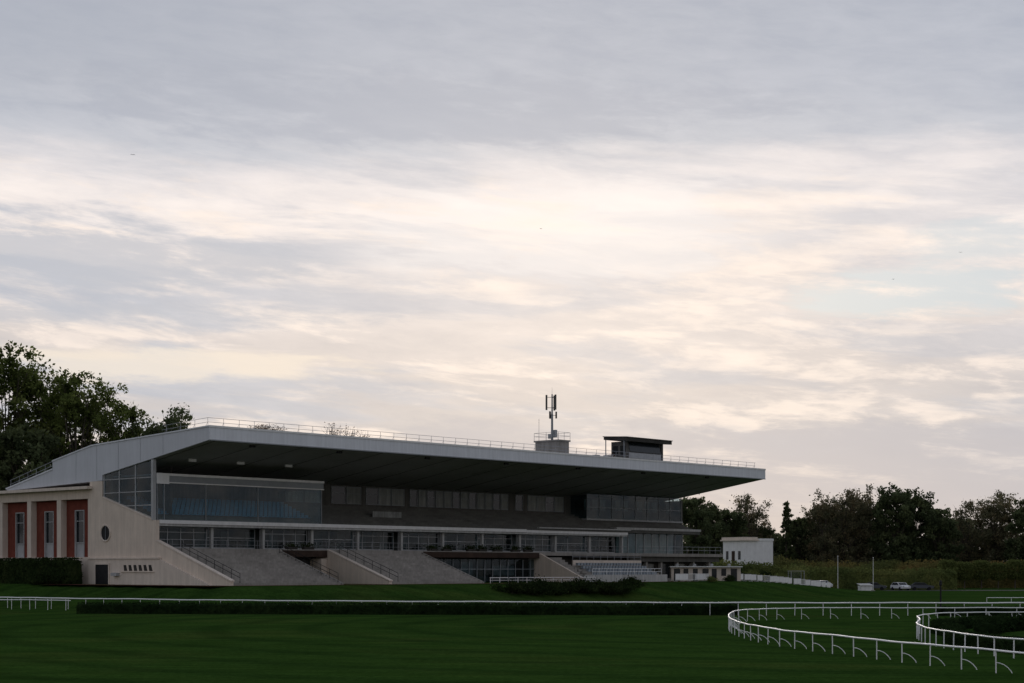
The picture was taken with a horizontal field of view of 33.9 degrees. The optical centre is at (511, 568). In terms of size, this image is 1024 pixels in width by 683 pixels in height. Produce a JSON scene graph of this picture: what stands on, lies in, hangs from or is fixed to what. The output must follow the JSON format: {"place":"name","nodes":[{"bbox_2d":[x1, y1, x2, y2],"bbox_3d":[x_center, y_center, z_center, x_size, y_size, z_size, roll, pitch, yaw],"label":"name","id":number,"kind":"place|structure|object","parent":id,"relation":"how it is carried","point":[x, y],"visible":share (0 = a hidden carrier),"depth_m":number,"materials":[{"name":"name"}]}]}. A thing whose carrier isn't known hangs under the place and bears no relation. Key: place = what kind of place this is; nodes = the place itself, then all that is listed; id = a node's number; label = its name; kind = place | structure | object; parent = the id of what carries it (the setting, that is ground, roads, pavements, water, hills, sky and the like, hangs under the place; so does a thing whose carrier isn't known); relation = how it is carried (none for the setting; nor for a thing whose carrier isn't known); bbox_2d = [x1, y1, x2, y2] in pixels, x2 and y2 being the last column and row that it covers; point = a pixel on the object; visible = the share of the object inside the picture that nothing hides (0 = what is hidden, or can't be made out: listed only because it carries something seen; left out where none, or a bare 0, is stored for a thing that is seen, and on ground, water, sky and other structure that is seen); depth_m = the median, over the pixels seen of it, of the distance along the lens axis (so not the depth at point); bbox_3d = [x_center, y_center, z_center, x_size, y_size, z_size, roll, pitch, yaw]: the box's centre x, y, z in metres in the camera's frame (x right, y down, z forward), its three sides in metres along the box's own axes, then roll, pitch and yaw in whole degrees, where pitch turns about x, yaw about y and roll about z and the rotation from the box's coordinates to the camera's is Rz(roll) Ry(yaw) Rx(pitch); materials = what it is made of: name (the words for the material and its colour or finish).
{"place":"outdoors","nodes":[
{"label":"outdoors","id":0,"kind":"place"},
{"bbox_2d":[337,425,357,435],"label":"rooftop plant","id":1,"kind":"object","parent":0,"point":[347,431],"visible":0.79,"depth_m":191.16,"materials":[{"name":"green plant"}]},
{"bbox_2d":[56,581,697,585],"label":"path","id":2,"kind":"structure","parent":0,"point":[352,584],"depth_m":184.82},
{"bbox_2d":[0,581,1023,682],"bbox_3d":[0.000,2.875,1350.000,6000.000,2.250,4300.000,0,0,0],"label":"ground","id":3,"kind":"structure","parent":0,"point":[61,642],"depth_m":93.63,"materials":[{"name":"green plant"}]},
{"bbox_2d":[0,427,16,490],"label":"tree","id":4,"kind":"object","parent":3,"relation":"on","point":[4,488],"visible":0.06,"depth_m":216.02,"materials":[{"name":"green plant"}]},
{"bbox_2d":[0,340,56,487],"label":"tree","id":5,"kind":"object","parent":3,"relation":"on","point":[15,372],"visible":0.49,"depth_m":222.25,"materials":[{"name":"green plant"}]},
{"bbox_2d":[0,420,66,490],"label":"tree","id":6,"kind":"object","parent":3,"relation":"on","point":[17,455],"visible":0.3,"depth_m":215.14,"materials":[{"name":"green plant"}]},
{"bbox_2d":[0,599,70,609],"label":"running rail","id":7,"kind":"object","parent":3,"relation":"on","point":[32,599],"visible":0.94,"depth_m":163.86,"materials":[{"name":"white plastic"}]},
{"bbox_2d":[0,557,82,583],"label":"hedge","id":8,"kind":"object","parent":3,"relation":"on","point":[15,570],"visible":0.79,"depth_m":192.31,"materials":[{"name":"green plant"}]},
{"bbox_2d":[4,367,120,480],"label":"tree","id":9,"kind":"object","parent":3,"relation":"on","point":[49,380],"visible":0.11,"depth_m":225.12,"materials":[{"name":"green plant"}]},
{"bbox_2d":[15,370,114,469],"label":"tree","id":10,"kind":"object","parent":3,"relation":"on","point":[67,399],"visible":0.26,"depth_m":220.50,"materials":[{"name":"green plant"}]},
{"bbox_2d":[58,373,143,446],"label":"tree","id":11,"kind":"object","parent":3,"relation":"on","point":[116,405],"visible":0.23,"depth_m":222.58,"materials":[{"name":"green plant"}]},
{"bbox_2d":[92,400,157,442],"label":"tree","id":12,"kind":"object","parent":3,"relation":"on","point":[134,416],"visible":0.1,"depth_m":225.43,"materials":[{"name":"green plant"}]},
{"bbox_2d":[129,403,193,436],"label":"tree","id":13,"kind":"object","parent":3,"relation":"on","point":[160,428],"visible":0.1,"depth_m":224.33,"materials":[{"name":"green plant"}]},
{"bbox_2d":[324,422,340,434],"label":"tree","id":14,"kind":"object","parent":3,"relation":"on","point":[332,429],"visible":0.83,"depth_m":189.72,"materials":[{"name":"green plant"}]},
{"bbox_2d":[0,425,765,585],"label":"grandstand","id":15,"kind":"object","parent":3,"relation":"on","point":[214,505],"visible":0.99,"depth_m":201.48,"materials":[{"name":"concrete"}]},
{"bbox_2d":[10,462,51,484],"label":"roof railing","id":16,"kind":"object","parent":15,"relation":"on","point":[32,474],"visible":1,"depth_m":198.01,"materials":[{"name":"metal"}]},
{"bbox_2d":[159,526,206,547],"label":"gallery window","id":17,"kind":"structure","parent":15,"relation":"in","point":[167,527],"depth_m":185.83,"materials":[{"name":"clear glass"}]},
{"bbox_2d":[205,527,254,548],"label":"gallery window","id":18,"kind":"structure","parent":15,"relation":"in","point":[207,527],"depth_m":190.74,"materials":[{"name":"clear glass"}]},
{"bbox_2d":[259,529,306,548],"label":"gallery window","id":19,"kind":"structure","parent":15,"relation":"in","point":[283,534],"depth_m":196.08,"materials":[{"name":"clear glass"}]},
{"bbox_2d":[308,530,352,549],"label":"gallery window","id":20,"kind":"structure","parent":15,"relation":"in","point":[328,539],"depth_m":201.27,"materials":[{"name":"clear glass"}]},
{"bbox_2d":[351,531,393,550],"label":"gallery window","id":21,"kind":"structure","parent":15,"relation":"in","point":[382,536],"depth_m":207.61,"materials":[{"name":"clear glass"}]},
{"bbox_2d":[398,532,438,550],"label":"gallery window","id":22,"kind":"structure","parent":15,"relation":"in","point":[408,536],"depth_m":212.43,"materials":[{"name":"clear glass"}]},
{"bbox_2d":[439,533,477,550],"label":"gallery window","id":23,"kind":"structure","parent":15,"relation":"in","point":[456,541],"depth_m":217.68,"materials":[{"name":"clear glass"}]},
{"bbox_2d":[163,417,754,466],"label":"roof railing","id":24,"kind":"object","parent":15,"relation":"on","point":[576,451],"visible":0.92,"depth_m":202.08,"materials":[{"name":"metal"}]},
{"bbox_2d":[475,534,511,551],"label":"gallery window","id":25,"kind":"structure","parent":15,"relation":"in","point":[493,538],"depth_m":224.04,"materials":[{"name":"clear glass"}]},
{"bbox_2d":[516,534,550,551],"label":"gallery window","id":26,"kind":"structure","parent":15,"relation":"in","point":[542,539],"depth_m":229.52,"materials":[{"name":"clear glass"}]},
{"bbox_2d":[534,394,570,452],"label":"rooftop antenna","id":27,"kind":"object","parent":15,"relation":"on","point":[560,443],"visible":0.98,"depth_m":222.34,"materials":[{"name":"metal"}]},
{"bbox_2d":[552,535,584,552],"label":"gallery window","id":28,"kind":"structure","parent":15,"relation":"in","point":[567,543],"depth_m":234.05,"materials":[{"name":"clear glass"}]},
{"bbox_2d":[583,536,614,552],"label":"gallery window","id":29,"kind":"structure","parent":15,"relation":"in","point":[598,540],"depth_m":240.51,"materials":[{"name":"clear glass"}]},
{"bbox_2d":[75,601,737,614],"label":"hedge","id":30,"kind":"object","parent":3,"relation":"on","point":[426,608],"visible":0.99,"depth_m":146.28,"materials":[{"name":"green plant"}]},
{"bbox_2d":[487,577,529,593],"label":"bush","id":31,"kind":"object","parent":3,"relation":"on","point":[518,587],"visible":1,"depth_m":190.69,"materials":[{"name":"green plant"}]},
{"bbox_2d":[0,597,1023,615],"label":"running rail","id":32,"kind":"object","parent":3,"relation":"on","point":[361,601],"visible":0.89,"depth_m":146.99,"materials":[{"name":"white plastic"}]},
{"bbox_2d":[507,581,532,592],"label":"bush","id":33,"kind":"object","parent":3,"relation":"on","point":[528,586],"visible":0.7,"depth_m":191.96,"materials":[{"name":"green plant"}]},
{"bbox_2d":[524,574,559,588],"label":"bush","id":34,"kind":"object","parent":3,"relation":"on","point":[534,580],"visible":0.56,"depth_m":195.04,"materials":[{"name":"green plant"}]},
{"bbox_2d":[490,577,594,582],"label":"white railing","id":35,"kind":"object","parent":3,"relation":"on","point":[535,578],"visible":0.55,"depth_m":207.75,"materials":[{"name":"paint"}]},
{"bbox_2d":[524,576,567,595],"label":"bush","id":36,"kind":"object","parent":3,"relation":"on","point":[537,590],"visible":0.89,"depth_m":192.56,"materials":[{"name":"green plant"}]},
{"bbox_2d":[545,580,568,594],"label":"bush","id":37,"kind":"object","parent":3,"relation":"on","point":[560,591],"visible":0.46,"depth_m":195.35,"materials":[{"name":"green plant"}]},
{"bbox_2d":[560,579,578,593],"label":"bush","id":38,"kind":"object","parent":3,"relation":"on","point":[570,589],"visible":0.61,"depth_m":196.64,"materials":[{"name":"green plant"}]},
{"bbox_2d":[560,574,589,591],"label":"bush","id":39,"kind":"object","parent":3,"relation":"on","point":[578,583],"visible":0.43,"depth_m":198.62,"materials":[{"name":"green plant"}]},
{"bbox_2d":[575,581,598,592],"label":"bush","id":40,"kind":"object","parent":3,"relation":"on","point":[588,587],"visible":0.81,"depth_m":199.35,"materials":[{"name":"green plant"}]},
{"bbox_2d":[580,575,601,591],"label":"bush","id":41,"kind":"object","parent":3,"relation":"on","point":[591,583],"visible":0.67,"depth_m":200.84,"materials":[{"name":"green plant"}]},
{"bbox_2d":[588,575,622,593],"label":"bush","id":42,"kind":"object","parent":3,"relation":"on","point":[607,587],"visible":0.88,"depth_m":201.41,"materials":[{"name":"green plant"}]},
{"bbox_2d":[610,581,628,593],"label":"bush","id":43,"kind":"object","parent":3,"relation":"on","point":[623,589],"visible":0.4,"depth_m":202.92,"materials":[{"name":"green plant"}]},
{"bbox_2d":[619,580,637,593],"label":"bush","id":44,"kind":"object","parent":3,"relation":"on","point":[627,586],"visible":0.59,"depth_m":204.10,"materials":[{"name":"green plant"}]},
{"bbox_2d":[612,575,647,590],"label":"bush","id":45,"kind":"object","parent":3,"relation":"on","point":[620,581],"visible":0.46,"depth_m":206.78,"materials":[{"name":"green plant"}]},
{"bbox_2d":[623,575,640,583],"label":"bush","id":46,"kind":"object","parent":3,"relation":"on","point":[633,578],"visible":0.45,"depth_m":213.08,"materials":[{"name":"green plant"}]},
{"bbox_2d":[676,574,683,579],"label":"crowd barrier","id":47,"kind":"object","parent":3,"relation":"on","point":[679,576],"visible":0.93,"depth_m":232.91,"materials":[{"name":"white paint"}]},
{"bbox_2d":[671,496,721,553],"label":"tree","id":48,"kind":"object","parent":3,"relation":"on","point":[696,515],"visible":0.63,"depth_m":369.88,"materials":[{"name":"green plant"}]},
{"bbox_2d":[696,574,703,579],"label":"crowd barrier","id":49,"kind":"object","parent":3,"relation":"on","point":[699,576],"visible":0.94,"depth_m":239.16,"materials":[{"name":"white paint"}]},
{"bbox_2d":[669,564,742,580],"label":"kiosk","id":50,"kind":"object","parent":3,"relation":"on","point":[719,572],"visible":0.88,"depth_m":242.00,"materials":[{"name":"white paint"}]},
{"bbox_2d":[674,569,679,580],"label":"door","id":51,"kind":"structure","parent":50,"relation":"in","point":[676,571],"depth_m":241.95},
{"bbox_2d":[693,569,697,580],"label":"door","id":52,"kind":"structure","parent":50,"relation":"in","point":[695,571],"depth_m":241.95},
{"bbox_2d":[712,569,716,579],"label":"door","id":53,"kind":"structure","parent":50,"relation":"in","point":[714,571],"depth_m":241.95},
{"bbox_2d":[731,569,736,580],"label":"door","id":54,"kind":"structure","parent":50,"relation":"in","point":[733,571],"depth_m":241.95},
{"bbox_2d":[688,500,729,562],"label":"tree","id":55,"kind":"object","parent":3,"relation":"on","point":[716,539],"visible":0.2,"depth_m":389.83,"materials":[{"name":"green plant"}]},
{"bbox_2d":[704,575,718,581],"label":"bush","id":56,"kind":"object","parent":3,"relation":"on","point":[710,579],"visible":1,"depth_m":227.37,"materials":[{"name":"green plant"}]},
{"bbox_2d":[722,574,735,581],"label":"bush","id":57,"kind":"object","parent":3,"relation":"on","point":[729,577],"visible":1,"depth_m":232.20,"materials":[{"name":"green plant"}]},
{"bbox_2d":[716,507,749,553],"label":"tree","id":58,"kind":"object","parent":3,"relation":"on","point":[737,524],"visible":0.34,"depth_m":395.62,"materials":[{"name":"green plant"}]},
{"bbox_2d":[720,537,773,564],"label":"house","id":59,"kind":"structure","parent":3,"relation":"on","point":[747,549],"depth_m":315.60,"materials":[{"name":"white paint"}]},
{"bbox_2d":[729,492,779,557],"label":"tree","id":60,"kind":"object","parent":3,"relation":"on","point":[753,516],"visible":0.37,"depth_m":401.27,"materials":[{"name":"green plant"}]},
{"bbox_2d":[745,569,765,581],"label":"bush","id":61,"kind":"object","parent":3,"relation":"on","point":[754,572],"visible":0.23,"depth_m":267.68,"materials":[{"name":"green plant"}]},
{"bbox_2d":[753,568,774,581],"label":"bush","id":62,"kind":"object","parent":3,"relation":"on","point":[762,572],"visible":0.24,"depth_m":275.17,"materials":[{"name":"green plant"}]},
{"bbox_2d":[712,559,818,585],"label":"hedge","id":63,"kind":"object","parent":3,"relation":"on","point":[795,573],"visible":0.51,"depth_m":303.64,"materials":[{"name":"green plant"}]},
{"bbox_2d":[752,522,781,559],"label":"tree","id":64,"kind":"object","parent":3,"relation":"on","point":[766,532],"visible":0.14,"depth_m":404.63,"materials":[{"name":"green plant"}]},
{"bbox_2d":[755,533,780,555],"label":"tree","id":65,"kind":"object","parent":3,"relation":"on","point":[778,548],"visible":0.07,"depth_m":416.23,"materials":[{"name":"green plant"}]},
{"bbox_2d":[770,576,777,582],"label":"crowd barrier","id":66,"kind":"object","parent":3,"relation":"on","point":[773,579],"visible":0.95,"depth_m":264.57,"materials":[{"name":"white paint"}]},
{"bbox_2d":[779,501,797,562],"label":"conifer tree","id":67,"kind":"object","parent":3,"relation":"on","point":[786,527],"visible":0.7,"depth_m":399.53,"materials":[{"name":"green plant"}]},
{"bbox_2d":[781,517,823,561],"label":"tree","id":68,"kind":"object","parent":3,"relation":"on","point":[799,526],"visible":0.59,"depth_m":401.99,"materials":[{"name":"green plant"}]},
{"bbox_2d":[794,488,854,564],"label":"tree","id":69,"kind":"object","parent":3,"relation":"on","point":[827,540],"visible":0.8,"depth_m":398.61,"materials":[{"name":"green plant"}]},
{"bbox_2d":[811,506,845,560],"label":"tree","id":70,"kind":"object","parent":3,"relation":"on","point":[823,529],"visible":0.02,"depth_m":413.83,"materials":[{"name":"green plant"}]},
{"bbox_2d":[830,508,849,554],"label":"tree","id":71,"kind":"object","parent":3,"relation":"on","point":[838,530],"visible":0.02,"depth_m":414.98,"materials":[{"name":"green plant"}]},
{"bbox_2d":[814,489,882,565],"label":"tree","id":72,"kind":"object","parent":3,"relation":"on","point":[850,498],"visible":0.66,"depth_m":400.11,"materials":[{"name":"green plant"}]},
{"bbox_2d":[683,524,1023,561],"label":"distant wood","id":73,"kind":"object","parent":3,"relation":"on","point":[872,533],"visible":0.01,"depth_m":455.68,"materials":[{"name":"green plant"}]},
{"bbox_2d":[838,483,881,565],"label":"tree","id":74,"kind":"object","parent":3,"relation":"on","point":[869,501],"visible":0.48,"depth_m":402.50,"materials":[{"name":"green plant"}]},
{"bbox_2d":[857,583,872,590],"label":"ticket hut","id":75,"kind":"object","parent":3,"relation":"on","point":[865,587],"visible":0.82,"depth_m":302.38,"materials":[{"name":"white paint"}]},
{"bbox_2d":[853,516,887,560],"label":"tree","id":76,"kind":"object","parent":3,"relation":"on","point":[871,519],"visible":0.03,"depth_m":413.06,"materials":[{"name":"green plant"}]},
{"bbox_2d":[787,562,959,589],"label":"hedge","id":77,"kind":"object","parent":3,"relation":"on","point":[849,578],"visible":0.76,"depth_m":317.88,"materials":[{"name":"green plant"}]},
{"bbox_2d":[728,607,1023,672],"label":"running rail","id":78,"kind":"object","parent":3,"relation":"on","point":[730,621],"visible":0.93,"depth_m":83.88,"materials":[{"name":"white plastic"}]},
{"bbox_2d":[862,482,921,564],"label":"tree","id":79,"kind":"object","parent":3,"relation":"on","point":[892,532],"visible":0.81,"depth_m":397.71,"materials":[{"name":"green plant"}]},
{"bbox_2d":[773,554,1023,587],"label":"hedge","id":80,"kind":"object","parent":3,"relation":"on","point":[986,583],"visible":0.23,"depth_m":343.63,"materials":[{"name":"green plant"}]},
{"bbox_2d":[888,487,939,562],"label":"tree","id":81,"kind":"object","parent":3,"relation":"on","point":[921,503],"visible":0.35,"depth_m":401.50,"materials":[{"name":"green plant"}]},
{"bbox_2d":[914,504,964,562],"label":"tree","id":82,"kind":"object","parent":3,"relation":"on","point":[938,525],"visible":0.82,"depth_m":397.66,"materials":[{"name":"green plant"}]},
{"bbox_2d":[939,580,941,606],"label":"marker post","id":83,"kind":"object","parent":3,"relation":"on","point":[940,583],"visible":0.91,"depth_m":146.74,"materials":[{"name":"black metal"}]},
{"bbox_2d":[947,499,988,562],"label":"tree","id":84,"kind":"object","parent":3,"relation":"on","point":[961,518],"visible":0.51,"depth_m":407.10,"materials":[{"name":"green plant"}]},
{"bbox_2d":[916,612,1023,657],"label":"running rail","id":85,"kind":"object","parent":3,"relation":"on","point":[918,624],"visible":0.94,"depth_m":86.49,"materials":[{"name":"white plastic"}]},
{"bbox_2d":[953,517,986,562],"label":"tree","id":86,"kind":"object","parent":3,"relation":"on","point":[958,539],"visible":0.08,"depth_m":417.73,"materials":[{"name":"green plant"}]},
{"bbox_2d":[929,615,1023,653],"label":"hedge","id":87,"kind":"object","parent":3,"relation":"on","point":[958,624],"visible":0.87,"depth_m":86.54,"materials":[{"name":"green plant"}]},
{"bbox_2d":[934,605,1023,615],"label":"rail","id":88,"kind":"object","parent":3,"relation":"on","point":[938,610],"visible":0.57,"depth_m":141.75,"materials":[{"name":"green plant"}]},
{"bbox_2d":[972,560,991,588],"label":"clipped tree","id":89,"kind":"object","parent":3,"relation":"on","point":[980,566],"visible":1,"depth_m":335.60,"materials":[{"name":"green plant"}]},
{"bbox_2d":[966,490,1020,563],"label":"tree","id":90,"kind":"object","parent":3,"relation":"on","point":[994,548],"visible":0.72,"depth_m":400.38,"materials":[{"name":"green plant"}]},
{"bbox_2d":[969,613,1023,634],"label":"hedge","id":91,"kind":"object","parent":3,"relation":"on","point":[998,624],"visible":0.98,"depth_m":103.63,"materials":[{"name":"green plant"}]},
{"bbox_2d":[976,492,1020,561],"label":"tree","id":92,"kind":"object","parent":3,"relation":"on","point":[1003,500],"visible":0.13,"depth_m":410.13,"materials":[{"name":"green plant"}]},
{"bbox_2d":[987,597,1023,601],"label":"running rail","id":93,"kind":"object","parent":3,"relation":"on","point":[1006,597],"visible":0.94,"depth_m":202.11,"materials":[{"name":"white plastic"}]},
{"bbox_2d":[1003,499,1023,560],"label":"tree","id":94,"kind":"object","parent":3,"relation":"on","point":[1017,551],"visible":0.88,"depth_m":390.82,"materials":[{"name":"green plant"}]},
{"bbox_2d":[1006,559,1023,588],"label":"clipped tree","id":95,"kind":"object","parent":3,"relation":"on","point":[1014,574],"visible":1,"depth_m":336.16,"materials":[{"name":"green plant"}]},
{"bbox_2d":[0,0,1023,547],"label":"sky","id":96,"kind":"structure","parent":0,"point":[755,218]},
{"bbox_2d":[744,574,750,579],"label":"crowd barrier","id":97,"kind":"object","parent":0,"point":[747,576],"visible":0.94,"depth_m":256.27,"materials":[{"name":"white paint"}]},
{"bbox_2d":[794,578,800,583],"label":"crowd barrier","id":98,"kind":"object","parent":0,"point":[797,581],"visible":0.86,"depth_m":272.72,"materials":[{"name":"white paint"}]},
{"bbox_2d":[884,590,1023,590],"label":"road","id":99,"kind":"structure","parent":0,"point":[954,590],"depth_m":307.18,"materials":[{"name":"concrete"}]},
{"bbox_2d":[868,582,886,589],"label":"parked car","id":100,"kind":"object","parent":99,"relation":"on","point":[878,585],"visible":0.59,"depth_m":312.02,"materials":[{"name":"paint"}]},
{"bbox_2d":[890,582,910,589],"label":"parked car","id":101,"kind":"object","parent":99,"relation":"on","point":[900,585],"visible":0.94,"depth_m":310.26,"materials":[{"name":"white paint"}]},
{"bbox_2d":[910,582,933,589],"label":"parked car","id":102,"kind":"object","parent":99,"relation":"on","point":[915,585],"visible":0.93,"depth_m":311.19,"materials":[{"name":"paint"}]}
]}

